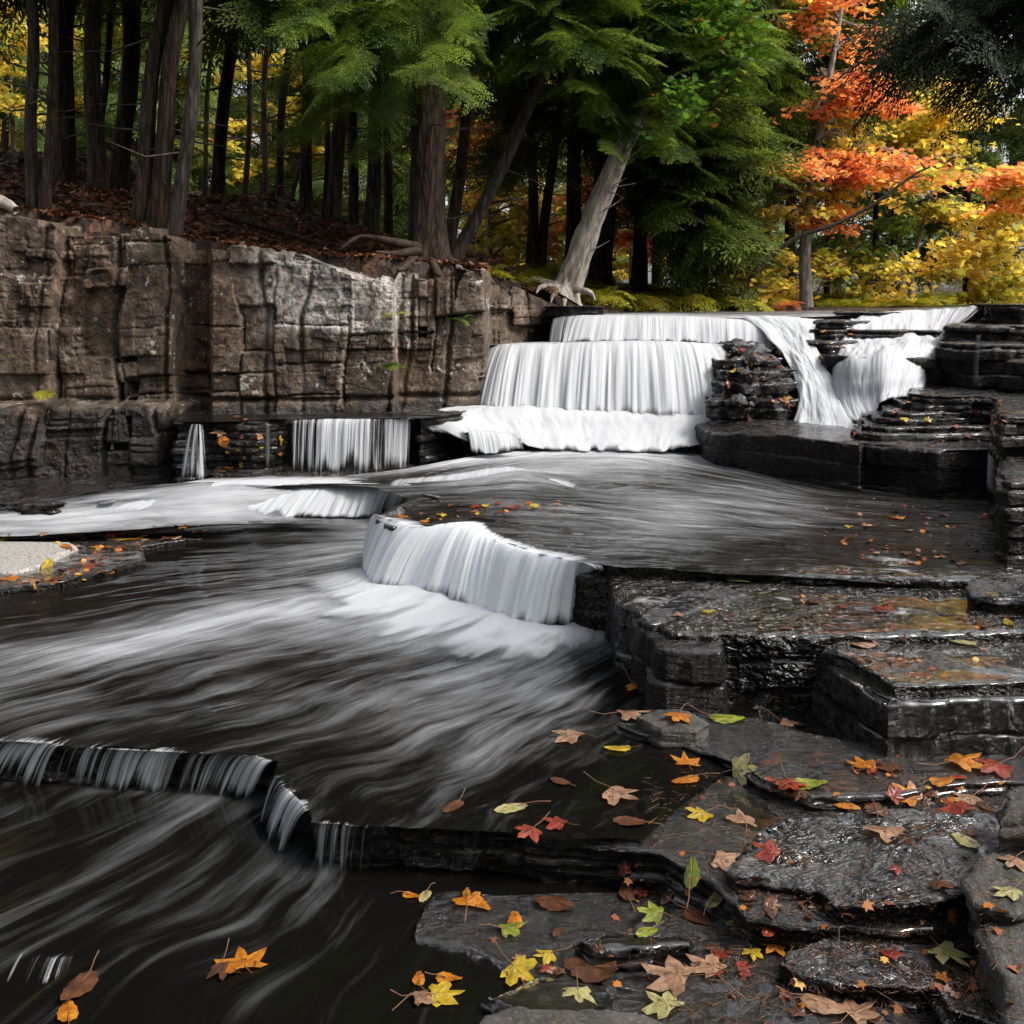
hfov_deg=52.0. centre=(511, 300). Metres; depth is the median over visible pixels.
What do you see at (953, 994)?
fallen leaf
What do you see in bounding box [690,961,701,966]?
fallen leaf
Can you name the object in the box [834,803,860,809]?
fallen leaf
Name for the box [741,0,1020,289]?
maple tree
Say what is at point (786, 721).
fallen leaf
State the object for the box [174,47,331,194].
maple tree
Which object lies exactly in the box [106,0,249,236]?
hemlock tree
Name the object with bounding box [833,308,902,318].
rock outcrop
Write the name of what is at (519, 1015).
stone
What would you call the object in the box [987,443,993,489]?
waterfall
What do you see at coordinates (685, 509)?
water
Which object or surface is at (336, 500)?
waterfall
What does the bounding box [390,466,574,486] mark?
water crest
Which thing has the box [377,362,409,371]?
fern
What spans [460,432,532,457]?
rock ledge
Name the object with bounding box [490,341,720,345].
water
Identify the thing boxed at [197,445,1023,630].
rock shelf
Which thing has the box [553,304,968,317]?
water
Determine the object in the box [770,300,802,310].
shrub
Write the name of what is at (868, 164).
maple tree
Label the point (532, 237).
hemlock tree
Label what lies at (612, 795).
fallen leaf
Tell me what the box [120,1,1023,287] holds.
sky
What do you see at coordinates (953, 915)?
fallen leaf
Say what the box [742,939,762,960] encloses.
fallen leaf
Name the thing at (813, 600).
fallen leaf
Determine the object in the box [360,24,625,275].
hemlock tree
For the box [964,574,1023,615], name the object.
rock slab
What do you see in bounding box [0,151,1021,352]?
ground
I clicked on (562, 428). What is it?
water
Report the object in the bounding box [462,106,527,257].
maple tree
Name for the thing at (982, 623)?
fallen leaf
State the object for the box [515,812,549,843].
fallen leaf
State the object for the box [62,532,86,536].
fallen leaf
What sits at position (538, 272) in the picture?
ground cover
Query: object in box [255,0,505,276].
hemlock tree
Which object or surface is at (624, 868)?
fallen leaf
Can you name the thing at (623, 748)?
fallen leaf
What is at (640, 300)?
fern
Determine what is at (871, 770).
fallen leaf
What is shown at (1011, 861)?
fallen leaf
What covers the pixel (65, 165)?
hemlock tree
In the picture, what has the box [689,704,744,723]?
fallen leaf
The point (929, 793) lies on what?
fallen leaf
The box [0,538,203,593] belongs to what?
rock shelf
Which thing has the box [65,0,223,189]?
hemlock tree
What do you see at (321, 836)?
waterfall
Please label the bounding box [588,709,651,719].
fallen leaf
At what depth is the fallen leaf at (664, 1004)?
2.31 m
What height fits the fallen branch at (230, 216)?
0.308 m
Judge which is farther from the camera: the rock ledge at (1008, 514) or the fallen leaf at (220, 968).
the rock ledge at (1008, 514)
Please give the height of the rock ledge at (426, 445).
0.596 m
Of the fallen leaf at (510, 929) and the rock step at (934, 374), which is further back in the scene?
the rock step at (934, 374)
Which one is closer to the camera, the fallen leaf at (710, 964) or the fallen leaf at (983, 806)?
the fallen leaf at (710, 964)
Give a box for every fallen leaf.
[0,536,8,540]
[0,574,19,580]
[22,576,48,583]
[42,552,55,568]
[51,570,74,579]
[57,1000,78,1023]
[60,950,98,999]
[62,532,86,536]
[65,568,79,572]
[84,563,109,568]
[105,535,133,540]
[107,530,120,536]
[206,938,240,979]
[211,428,225,436]
[214,946,266,973]
[218,436,229,447]
[390,891,419,897]
[390,989,433,1005]
[392,981,464,1010]
[396,514,411,519]
[412,971,424,989]
[419,882,434,901]
[425,971,461,981]
[443,788,465,812]
[452,887,480,922]
[468,888,490,909]
[479,921,527,936]
[494,801,550,813]
[494,939,537,985]
[503,505,521,508]
[507,911,522,927]
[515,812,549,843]
[533,945,572,964]
[535,896,594,910]
[539,963,551,972]
[543,816,579,829]
[547,967,562,973]
[551,729,597,743]
[551,777,575,785]
[552,926,562,936]
[553,966,565,974]
[562,973,596,1004]
[563,956,647,982]
[583,771,637,805]
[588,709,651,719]
[593,938,604,953]
[604,745,641,750]
[613,816,660,824]
[618,859,629,877]
[618,883,635,912]
[621,664,641,689]
[634,887,647,896]
[636,901,684,924]
[636,920,663,936]
[641,955,744,998]
[641,989,700,1018]
[660,890,672,903]
[663,703,690,723]
[666,896,711,924]
[670,751,700,770]
[671,773,719,782]
[684,857,699,907]
[686,805,733,822]
[686,850,740,869]
[686,954,755,977]
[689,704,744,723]
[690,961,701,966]
[702,608,722,612]
[702,944,722,954]
[703,891,721,915]
[713,948,731,958]
[724,753,756,784]
[726,809,757,832]
[727,578,748,581]
[736,961,753,975]
[740,890,756,900]
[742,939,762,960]
[752,840,790,866]
[755,705,802,726]
[760,943,785,956]
[762,891,775,899]
[762,926,774,936]
[763,897,777,917]
[765,777,776,780]
[766,900,781,909]
[775,755,807,789]
[776,985,844,1014]
[780,617,796,628]
[781,777,827,788]
[787,1004,805,1016]
[788,789,807,800]
[798,1001,808,1008]
[808,598,820,605]
[808,900,821,910]
[825,903,835,909]
[831,998,880,1023]
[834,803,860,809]
[839,642,877,647]
[845,756,876,774]
[851,764,869,770]
[862,811,904,842]
[863,802,881,807]
[864,801,886,821]
[866,768,876,773]
[869,1016,884,1023]
[870,605,897,613]
[876,759,909,776]
[881,946,902,959]
[885,784,904,804]
[888,865,902,874]
[891,780,936,811]
[915,865,957,888]
[918,752,982,771]
[921,777,954,786]
[922,794,934,804]
[926,789,938,797]
[927,935,969,966]
[935,972,950,983]
[937,797,993,814]
[947,908,959,923]
[950,775,966,778]
[950,991,959,998]
[951,833,998,847]
[952,776,993,804]
[953,640,998,644]
[962,828,981,834]
[972,746,1023,778]
[975,611,989,626]
[976,802,996,810]
[992,879,1023,900]
[997,851,1023,871]
[997,908,1008,912]
[1002,618,1014,624]
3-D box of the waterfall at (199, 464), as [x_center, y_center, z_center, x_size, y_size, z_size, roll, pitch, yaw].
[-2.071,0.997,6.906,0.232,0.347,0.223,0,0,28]
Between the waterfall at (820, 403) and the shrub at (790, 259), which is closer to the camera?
the waterfall at (820, 403)
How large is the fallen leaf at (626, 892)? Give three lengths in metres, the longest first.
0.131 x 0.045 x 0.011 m
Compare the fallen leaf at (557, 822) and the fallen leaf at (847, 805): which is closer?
the fallen leaf at (557, 822)
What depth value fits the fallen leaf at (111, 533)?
6.28 m
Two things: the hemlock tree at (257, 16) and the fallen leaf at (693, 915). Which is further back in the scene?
the hemlock tree at (257, 16)
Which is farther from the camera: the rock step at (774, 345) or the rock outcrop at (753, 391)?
the rock step at (774, 345)
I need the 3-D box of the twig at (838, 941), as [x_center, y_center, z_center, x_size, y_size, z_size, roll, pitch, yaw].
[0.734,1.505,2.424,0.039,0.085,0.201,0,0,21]
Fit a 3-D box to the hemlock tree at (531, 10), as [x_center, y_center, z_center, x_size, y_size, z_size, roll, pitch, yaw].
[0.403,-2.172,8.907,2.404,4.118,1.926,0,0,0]
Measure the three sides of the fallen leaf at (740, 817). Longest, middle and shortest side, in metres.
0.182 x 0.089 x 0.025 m
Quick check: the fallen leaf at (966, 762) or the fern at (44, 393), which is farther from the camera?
the fern at (44, 393)
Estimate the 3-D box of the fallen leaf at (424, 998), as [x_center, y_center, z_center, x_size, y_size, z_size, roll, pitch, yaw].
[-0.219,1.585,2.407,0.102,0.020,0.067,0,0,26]
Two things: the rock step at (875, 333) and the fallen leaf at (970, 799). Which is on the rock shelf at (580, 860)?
the fallen leaf at (970, 799)
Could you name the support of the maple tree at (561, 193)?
on the ground at (373, 267)
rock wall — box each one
[933,340,1023,389]
[941,322,1023,341]
[967,302,1023,324]
[996,358,1023,393]
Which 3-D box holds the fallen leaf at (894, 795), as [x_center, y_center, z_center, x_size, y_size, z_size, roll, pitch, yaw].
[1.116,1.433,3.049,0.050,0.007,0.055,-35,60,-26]
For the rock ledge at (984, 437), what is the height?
0.177 m
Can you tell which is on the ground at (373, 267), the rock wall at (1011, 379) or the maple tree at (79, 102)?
the maple tree at (79, 102)
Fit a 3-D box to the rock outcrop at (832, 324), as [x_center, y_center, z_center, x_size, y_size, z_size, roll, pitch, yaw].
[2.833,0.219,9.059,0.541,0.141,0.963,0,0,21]
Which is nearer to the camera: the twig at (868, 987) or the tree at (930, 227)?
the twig at (868, 987)
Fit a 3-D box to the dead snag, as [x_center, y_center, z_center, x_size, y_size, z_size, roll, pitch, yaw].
[0.778,-0.849,9.560,1.309,1.877,0.676,0,0,10]
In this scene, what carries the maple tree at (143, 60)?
on the ground at (373, 267)
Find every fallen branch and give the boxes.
[0,194,19,213]
[224,211,315,243]
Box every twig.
[818,909,839,994]
[825,972,907,1011]
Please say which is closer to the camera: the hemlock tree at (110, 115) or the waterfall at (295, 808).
the waterfall at (295, 808)
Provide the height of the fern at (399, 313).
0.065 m
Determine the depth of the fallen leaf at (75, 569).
5.53 m
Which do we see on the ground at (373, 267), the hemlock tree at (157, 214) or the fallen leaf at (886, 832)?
the hemlock tree at (157, 214)
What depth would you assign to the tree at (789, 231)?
13.89 m
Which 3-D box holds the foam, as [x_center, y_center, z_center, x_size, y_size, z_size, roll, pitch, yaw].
[-0.452,1.435,4.797,1.964,0.046,0.917,0,0,38]
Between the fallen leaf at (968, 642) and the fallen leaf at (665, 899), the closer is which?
the fallen leaf at (665, 899)
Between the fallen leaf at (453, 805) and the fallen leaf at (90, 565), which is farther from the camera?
the fallen leaf at (90, 565)
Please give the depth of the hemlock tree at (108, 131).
17.38 m
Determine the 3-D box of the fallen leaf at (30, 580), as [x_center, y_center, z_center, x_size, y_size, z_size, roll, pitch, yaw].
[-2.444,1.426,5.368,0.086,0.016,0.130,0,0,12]
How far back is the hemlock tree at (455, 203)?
9.96 m
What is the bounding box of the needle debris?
[643,772,1022,1023]
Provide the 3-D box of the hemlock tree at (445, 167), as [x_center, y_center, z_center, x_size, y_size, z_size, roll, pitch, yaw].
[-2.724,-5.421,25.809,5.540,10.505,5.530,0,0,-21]
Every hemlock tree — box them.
[0,0,48,151]
[0,0,58,210]
[0,0,95,207]
[0,0,158,190]
[0,1,182,179]
[14,5,210,170]
[15,15,115,150]
[22,0,293,182]
[39,0,121,152]
[42,0,211,188]
[55,0,310,223]
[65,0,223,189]
[80,7,312,194]
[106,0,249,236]
[108,10,271,190]
[121,0,538,214]
[140,0,595,221]
[144,0,237,228]
[179,0,367,194]
[182,3,256,194]
[209,37,275,195]
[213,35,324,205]
[237,36,278,194]
[248,66,317,198]
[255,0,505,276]
[255,37,296,196]
[267,57,321,198]
[274,38,346,214]
[284,14,410,238]
[313,16,477,236]
[314,115,409,220]
[320,0,727,249]
[330,0,410,230]
[347,91,362,224]
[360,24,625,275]
[362,70,397,235]
[394,8,556,256]
[400,58,582,246]
[445,0,691,261]
[445,51,677,259]
[445,93,506,229]
[481,0,897,311]
[483,20,538,268]
[502,0,805,285]
[522,73,627,272]
[536,81,583,270]
[555,181,628,282]
[562,48,707,283]
[706,111,772,288]
[755,138,851,285]
[828,0,1023,155]
[957,106,1023,287]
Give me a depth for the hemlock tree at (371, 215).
10.95 m
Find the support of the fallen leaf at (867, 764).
on the rock shelf at (763, 743)
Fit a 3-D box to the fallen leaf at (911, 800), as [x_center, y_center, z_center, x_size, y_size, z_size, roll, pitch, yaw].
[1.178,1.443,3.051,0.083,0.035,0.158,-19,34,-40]
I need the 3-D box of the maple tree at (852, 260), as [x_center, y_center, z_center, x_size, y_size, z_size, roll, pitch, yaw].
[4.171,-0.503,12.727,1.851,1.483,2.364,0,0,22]
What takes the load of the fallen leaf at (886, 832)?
on the rock slab at (927, 855)
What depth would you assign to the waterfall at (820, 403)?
8.03 m
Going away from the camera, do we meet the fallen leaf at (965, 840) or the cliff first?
the fallen leaf at (965, 840)
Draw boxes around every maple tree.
[0,0,47,150]
[0,75,24,146]
[16,16,109,149]
[73,19,239,94]
[121,0,243,193]
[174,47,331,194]
[181,12,410,231]
[188,20,406,228]
[312,22,410,219]
[445,74,619,267]
[445,90,564,267]
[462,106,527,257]
[470,0,895,284]
[505,80,566,265]
[548,119,666,282]
[613,207,650,281]
[613,225,665,278]
[640,0,774,260]
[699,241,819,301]
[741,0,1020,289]
[743,5,935,297]
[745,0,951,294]
[748,0,968,306]
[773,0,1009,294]
[780,0,995,294]
[785,203,936,305]
[844,36,1015,294]
[868,72,1019,298]
[872,160,1023,305]
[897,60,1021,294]
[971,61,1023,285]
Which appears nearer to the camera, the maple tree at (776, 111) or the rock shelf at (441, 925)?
the rock shelf at (441, 925)
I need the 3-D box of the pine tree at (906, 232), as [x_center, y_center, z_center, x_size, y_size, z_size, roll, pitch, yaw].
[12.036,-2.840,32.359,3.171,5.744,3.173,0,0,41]
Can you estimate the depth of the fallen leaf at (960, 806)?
3.00 m
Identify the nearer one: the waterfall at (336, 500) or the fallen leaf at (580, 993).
the fallen leaf at (580, 993)
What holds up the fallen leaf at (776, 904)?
on the rock shelf at (580, 860)
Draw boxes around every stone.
[0,541,78,574]
[479,1006,663,1023]
[635,709,709,747]
[960,847,1023,937]
[974,921,1023,1023]
[995,785,1023,856]
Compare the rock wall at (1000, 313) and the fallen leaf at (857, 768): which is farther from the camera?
the rock wall at (1000, 313)
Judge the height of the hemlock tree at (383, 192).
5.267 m
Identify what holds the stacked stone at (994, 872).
on the rock shelf at (580, 860)
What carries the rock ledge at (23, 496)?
on the rock ledge
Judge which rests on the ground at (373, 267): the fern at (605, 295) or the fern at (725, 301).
the fern at (605, 295)
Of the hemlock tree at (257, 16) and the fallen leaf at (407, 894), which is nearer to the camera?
the fallen leaf at (407, 894)
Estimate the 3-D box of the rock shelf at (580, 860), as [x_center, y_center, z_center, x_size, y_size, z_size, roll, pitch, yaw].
[0.871,1.554,2.881,1.809,0.191,0.860,0,0,11]
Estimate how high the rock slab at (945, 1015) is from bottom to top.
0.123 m
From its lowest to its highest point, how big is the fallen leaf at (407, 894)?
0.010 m
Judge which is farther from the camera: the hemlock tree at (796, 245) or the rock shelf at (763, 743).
the hemlock tree at (796, 245)
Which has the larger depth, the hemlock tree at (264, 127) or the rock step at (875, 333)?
the hemlock tree at (264, 127)
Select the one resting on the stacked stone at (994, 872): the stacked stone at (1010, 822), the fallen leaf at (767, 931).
the stacked stone at (1010, 822)
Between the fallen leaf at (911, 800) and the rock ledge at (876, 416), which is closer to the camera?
the fallen leaf at (911, 800)
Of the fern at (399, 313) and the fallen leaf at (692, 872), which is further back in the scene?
the fern at (399, 313)
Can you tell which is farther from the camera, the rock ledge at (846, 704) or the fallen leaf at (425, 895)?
the rock ledge at (846, 704)
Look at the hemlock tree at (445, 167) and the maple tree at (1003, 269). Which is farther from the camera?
the hemlock tree at (445, 167)
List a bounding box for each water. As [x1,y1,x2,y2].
[0,476,298,536]
[0,511,749,839]
[0,781,619,1023]
[173,413,446,421]
[246,447,1004,584]
[408,405,710,450]
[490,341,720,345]
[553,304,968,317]
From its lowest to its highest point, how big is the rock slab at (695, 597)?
0.045 m
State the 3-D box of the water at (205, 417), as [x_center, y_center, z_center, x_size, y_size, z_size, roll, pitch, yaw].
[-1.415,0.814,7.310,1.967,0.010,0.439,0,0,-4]
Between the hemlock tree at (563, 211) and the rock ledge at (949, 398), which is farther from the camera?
the hemlock tree at (563, 211)
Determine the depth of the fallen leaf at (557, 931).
2.63 m
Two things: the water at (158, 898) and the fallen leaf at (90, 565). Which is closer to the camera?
the water at (158, 898)
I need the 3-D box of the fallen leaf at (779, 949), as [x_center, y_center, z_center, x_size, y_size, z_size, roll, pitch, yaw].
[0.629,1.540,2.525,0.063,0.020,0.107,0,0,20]
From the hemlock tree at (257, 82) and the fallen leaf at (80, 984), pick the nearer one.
the fallen leaf at (80, 984)
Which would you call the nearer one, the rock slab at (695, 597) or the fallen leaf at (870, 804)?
the fallen leaf at (870, 804)
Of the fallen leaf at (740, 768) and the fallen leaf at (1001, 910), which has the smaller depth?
the fallen leaf at (1001, 910)
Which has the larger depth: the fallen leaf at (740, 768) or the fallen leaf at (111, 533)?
the fallen leaf at (111, 533)
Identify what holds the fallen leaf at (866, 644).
on the rock shelf at (908, 675)
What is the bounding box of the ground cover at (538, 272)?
[511,263,1023,307]
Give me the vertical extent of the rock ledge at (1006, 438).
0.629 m
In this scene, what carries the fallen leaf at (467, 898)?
on the rock shelf at (441, 925)
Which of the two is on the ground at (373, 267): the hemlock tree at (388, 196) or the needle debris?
the hemlock tree at (388, 196)
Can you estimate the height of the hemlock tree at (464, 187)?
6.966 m
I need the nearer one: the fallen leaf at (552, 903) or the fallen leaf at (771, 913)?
the fallen leaf at (771, 913)
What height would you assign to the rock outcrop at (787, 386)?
0.401 m
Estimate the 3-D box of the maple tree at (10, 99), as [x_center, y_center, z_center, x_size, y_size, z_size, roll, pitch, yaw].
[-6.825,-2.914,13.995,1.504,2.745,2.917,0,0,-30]
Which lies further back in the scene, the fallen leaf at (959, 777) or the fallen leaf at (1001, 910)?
the fallen leaf at (959, 777)
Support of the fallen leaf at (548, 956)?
on the rock shelf at (441, 925)
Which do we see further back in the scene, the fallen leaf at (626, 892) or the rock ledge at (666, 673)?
the rock ledge at (666, 673)
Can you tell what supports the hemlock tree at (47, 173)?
on the ground at (373, 267)
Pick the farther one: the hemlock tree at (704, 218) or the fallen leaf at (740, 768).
the hemlock tree at (704, 218)
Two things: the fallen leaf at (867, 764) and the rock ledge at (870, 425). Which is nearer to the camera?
the fallen leaf at (867, 764)
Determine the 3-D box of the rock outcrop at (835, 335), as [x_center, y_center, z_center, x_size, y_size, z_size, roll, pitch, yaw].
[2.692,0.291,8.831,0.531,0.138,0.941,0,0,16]
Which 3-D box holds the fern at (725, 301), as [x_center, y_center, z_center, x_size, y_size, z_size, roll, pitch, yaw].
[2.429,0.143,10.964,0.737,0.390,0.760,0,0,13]
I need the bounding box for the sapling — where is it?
[715,162,952,310]
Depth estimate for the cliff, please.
7.69 m
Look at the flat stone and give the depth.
5.84 m
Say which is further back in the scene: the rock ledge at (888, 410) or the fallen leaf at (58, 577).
the rock ledge at (888, 410)
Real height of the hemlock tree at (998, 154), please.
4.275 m
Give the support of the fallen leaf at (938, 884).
on the rock slab at (927, 855)
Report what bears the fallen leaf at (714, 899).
on the fallen leaf at (693, 915)
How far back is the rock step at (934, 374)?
7.61 m
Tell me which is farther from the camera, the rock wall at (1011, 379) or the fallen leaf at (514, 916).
the rock wall at (1011, 379)
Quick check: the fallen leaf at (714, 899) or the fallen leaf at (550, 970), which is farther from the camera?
the fallen leaf at (714, 899)
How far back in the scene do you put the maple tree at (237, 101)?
19.16 m
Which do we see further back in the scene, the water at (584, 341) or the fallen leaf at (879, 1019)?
the water at (584, 341)
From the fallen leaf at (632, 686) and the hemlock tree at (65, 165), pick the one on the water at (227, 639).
the fallen leaf at (632, 686)
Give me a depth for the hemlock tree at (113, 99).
16.63 m
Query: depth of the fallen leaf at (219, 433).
7.10 m
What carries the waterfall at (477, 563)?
on the water at (227, 639)
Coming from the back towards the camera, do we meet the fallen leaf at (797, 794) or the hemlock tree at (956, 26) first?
the hemlock tree at (956, 26)
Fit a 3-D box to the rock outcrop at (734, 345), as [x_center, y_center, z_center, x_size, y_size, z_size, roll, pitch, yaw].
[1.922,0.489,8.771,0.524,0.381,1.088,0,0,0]
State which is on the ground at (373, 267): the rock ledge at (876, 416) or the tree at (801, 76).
the tree at (801, 76)
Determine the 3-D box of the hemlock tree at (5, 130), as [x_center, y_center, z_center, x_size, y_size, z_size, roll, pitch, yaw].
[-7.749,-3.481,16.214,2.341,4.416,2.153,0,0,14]
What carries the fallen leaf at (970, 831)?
on the rock slab at (927, 855)
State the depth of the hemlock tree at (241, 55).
26.65 m
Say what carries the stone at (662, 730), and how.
on the rock shelf at (763, 743)
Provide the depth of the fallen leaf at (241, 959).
2.53 m
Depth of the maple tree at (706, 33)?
8.92 m
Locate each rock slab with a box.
[544,305,603,314]
[637,583,743,631]
[721,809,999,944]
[729,891,830,947]
[776,936,979,1012]
[929,978,1000,1023]
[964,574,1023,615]
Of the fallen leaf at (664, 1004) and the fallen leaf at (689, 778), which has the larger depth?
the fallen leaf at (689, 778)
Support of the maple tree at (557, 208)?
on the ground at (373, 267)
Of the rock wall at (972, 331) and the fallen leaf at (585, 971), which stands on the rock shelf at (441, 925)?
the fallen leaf at (585, 971)
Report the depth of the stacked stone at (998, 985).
2.24 m
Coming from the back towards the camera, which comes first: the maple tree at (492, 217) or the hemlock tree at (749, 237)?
the hemlock tree at (749, 237)
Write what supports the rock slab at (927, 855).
on the rock shelf at (580, 860)
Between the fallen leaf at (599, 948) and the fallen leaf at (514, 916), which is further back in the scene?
the fallen leaf at (514, 916)
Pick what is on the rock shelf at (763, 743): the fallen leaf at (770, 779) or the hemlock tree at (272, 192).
the fallen leaf at (770, 779)
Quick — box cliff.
[0,212,622,479]
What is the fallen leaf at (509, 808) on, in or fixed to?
on the water at (227, 639)
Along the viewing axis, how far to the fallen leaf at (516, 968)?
2.48 m
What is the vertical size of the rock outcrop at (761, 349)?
0.401 m
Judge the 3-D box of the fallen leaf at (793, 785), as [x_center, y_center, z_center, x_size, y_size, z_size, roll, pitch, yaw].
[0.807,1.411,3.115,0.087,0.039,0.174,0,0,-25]
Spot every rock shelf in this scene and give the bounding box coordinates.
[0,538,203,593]
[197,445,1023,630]
[413,891,683,986]
[521,776,1008,951]
[592,910,939,1023]
[606,575,1023,714]
[614,714,1023,810]
[819,640,1023,697]
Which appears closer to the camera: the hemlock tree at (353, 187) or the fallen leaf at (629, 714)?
the fallen leaf at (629, 714)
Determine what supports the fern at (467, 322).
on the cliff
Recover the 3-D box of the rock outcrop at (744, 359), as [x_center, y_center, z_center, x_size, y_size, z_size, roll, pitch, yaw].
[1.928,0.597,8.520,0.671,0.407,1.173,0,0,16]
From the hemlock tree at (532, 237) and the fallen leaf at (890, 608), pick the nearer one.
the fallen leaf at (890, 608)
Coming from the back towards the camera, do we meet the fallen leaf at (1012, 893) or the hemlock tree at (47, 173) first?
the hemlock tree at (47, 173)
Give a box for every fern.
[32,390,56,399]
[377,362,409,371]
[379,311,410,318]
[448,314,476,326]
[470,264,516,282]
[523,281,560,295]
[575,285,637,312]
[620,293,672,311]
[656,288,720,311]
[712,295,774,311]
[747,294,788,310]
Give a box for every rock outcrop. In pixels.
[690,393,798,448]
[711,351,788,380]
[711,364,798,406]
[711,377,798,418]
[718,338,757,355]
[727,344,777,358]
[806,338,857,353]
[809,328,848,340]
[813,318,869,329]
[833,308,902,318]
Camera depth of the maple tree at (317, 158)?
20.18 m
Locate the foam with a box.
[299,568,593,659]
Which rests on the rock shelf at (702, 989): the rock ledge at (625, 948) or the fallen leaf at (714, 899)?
the rock ledge at (625, 948)
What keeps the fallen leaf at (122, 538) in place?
on the rock shelf at (132, 555)
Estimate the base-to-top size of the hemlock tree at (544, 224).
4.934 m
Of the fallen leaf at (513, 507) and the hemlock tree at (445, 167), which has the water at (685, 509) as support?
the fallen leaf at (513, 507)
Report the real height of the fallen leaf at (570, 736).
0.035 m
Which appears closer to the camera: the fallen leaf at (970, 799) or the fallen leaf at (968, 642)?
the fallen leaf at (970, 799)
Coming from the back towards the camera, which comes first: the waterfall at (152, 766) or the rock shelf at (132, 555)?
the rock shelf at (132, 555)
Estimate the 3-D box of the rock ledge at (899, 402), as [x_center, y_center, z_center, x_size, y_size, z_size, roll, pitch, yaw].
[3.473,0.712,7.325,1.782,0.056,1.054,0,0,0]
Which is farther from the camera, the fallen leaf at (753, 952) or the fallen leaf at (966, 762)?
the fallen leaf at (966, 762)
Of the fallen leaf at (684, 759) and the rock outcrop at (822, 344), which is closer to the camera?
the fallen leaf at (684, 759)
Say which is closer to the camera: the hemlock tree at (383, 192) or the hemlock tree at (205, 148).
the hemlock tree at (205, 148)
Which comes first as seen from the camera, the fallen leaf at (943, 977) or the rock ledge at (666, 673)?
the fallen leaf at (943, 977)
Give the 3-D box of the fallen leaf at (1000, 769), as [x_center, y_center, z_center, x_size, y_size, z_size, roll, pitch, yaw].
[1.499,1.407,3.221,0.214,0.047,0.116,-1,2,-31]
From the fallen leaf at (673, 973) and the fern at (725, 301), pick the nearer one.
the fallen leaf at (673, 973)
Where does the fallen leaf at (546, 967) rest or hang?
on the rock shelf at (441, 925)
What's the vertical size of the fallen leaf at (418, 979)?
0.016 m
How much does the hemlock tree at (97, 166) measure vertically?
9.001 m
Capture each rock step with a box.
[506,340,727,445]
[555,316,968,346]
[819,353,946,417]
[841,329,942,338]
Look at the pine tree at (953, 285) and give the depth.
32.02 m
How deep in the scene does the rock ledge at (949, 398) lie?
6.84 m
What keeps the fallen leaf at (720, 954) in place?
on the rock shelf at (702, 989)
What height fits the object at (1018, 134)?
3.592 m
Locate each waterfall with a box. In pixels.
[0,737,272,793]
[8,952,64,980]
[111,476,440,516]
[182,424,204,476]
[261,776,308,849]
[265,424,268,464]
[293,418,408,470]
[316,820,352,865]
[362,514,601,622]
[467,428,521,452]
[480,340,728,414]
[550,315,772,348]
[742,315,851,428]
[833,305,978,419]
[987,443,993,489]
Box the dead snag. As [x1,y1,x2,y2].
[530,97,661,305]
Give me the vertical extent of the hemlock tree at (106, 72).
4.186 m
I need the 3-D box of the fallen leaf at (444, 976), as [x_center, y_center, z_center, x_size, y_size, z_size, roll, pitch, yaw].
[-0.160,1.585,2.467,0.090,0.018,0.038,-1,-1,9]
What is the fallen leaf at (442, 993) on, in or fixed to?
on the water at (158, 898)
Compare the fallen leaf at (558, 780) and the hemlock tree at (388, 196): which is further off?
the hemlock tree at (388, 196)
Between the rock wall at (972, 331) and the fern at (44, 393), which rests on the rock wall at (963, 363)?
the rock wall at (972, 331)
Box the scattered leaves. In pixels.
[8,342,1021,1015]
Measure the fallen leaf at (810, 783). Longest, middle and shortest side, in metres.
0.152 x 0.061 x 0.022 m
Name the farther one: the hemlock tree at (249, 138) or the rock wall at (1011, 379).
the hemlock tree at (249, 138)
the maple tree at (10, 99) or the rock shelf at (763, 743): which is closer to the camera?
the rock shelf at (763, 743)
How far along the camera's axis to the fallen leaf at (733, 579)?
4.50 m
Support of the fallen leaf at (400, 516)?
on the rock shelf at (590, 602)
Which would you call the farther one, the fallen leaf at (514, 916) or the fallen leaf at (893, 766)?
the fallen leaf at (893, 766)
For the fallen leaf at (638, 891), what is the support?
on the rock shelf at (441, 925)
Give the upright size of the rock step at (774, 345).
0.449 m
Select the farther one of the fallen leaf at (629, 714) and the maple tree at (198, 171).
the maple tree at (198, 171)
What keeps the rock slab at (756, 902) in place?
on the rock shelf at (702, 989)
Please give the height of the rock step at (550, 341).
0.943 m
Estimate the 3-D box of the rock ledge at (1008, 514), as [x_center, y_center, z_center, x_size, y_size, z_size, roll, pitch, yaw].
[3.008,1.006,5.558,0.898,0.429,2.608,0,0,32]
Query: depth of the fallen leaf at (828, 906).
2.50 m
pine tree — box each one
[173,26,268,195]
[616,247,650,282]
[713,99,823,290]
[856,174,948,285]
[924,101,1005,287]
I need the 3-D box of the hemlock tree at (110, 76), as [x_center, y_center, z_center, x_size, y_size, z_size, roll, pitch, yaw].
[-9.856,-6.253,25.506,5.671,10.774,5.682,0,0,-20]
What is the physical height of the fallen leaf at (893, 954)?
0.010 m
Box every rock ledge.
[0,471,176,514]
[0,713,834,910]
[170,407,465,482]
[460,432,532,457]
[480,977,646,1014]
[573,933,696,972]
[604,603,729,714]
[694,418,994,499]
[727,656,1023,756]
[850,426,989,441]
[853,425,984,441]
[857,417,989,432]
[865,410,975,425]
[881,404,963,418]
[892,397,947,411]
[905,386,1023,424]
[987,397,1023,518]
[993,456,1023,567]

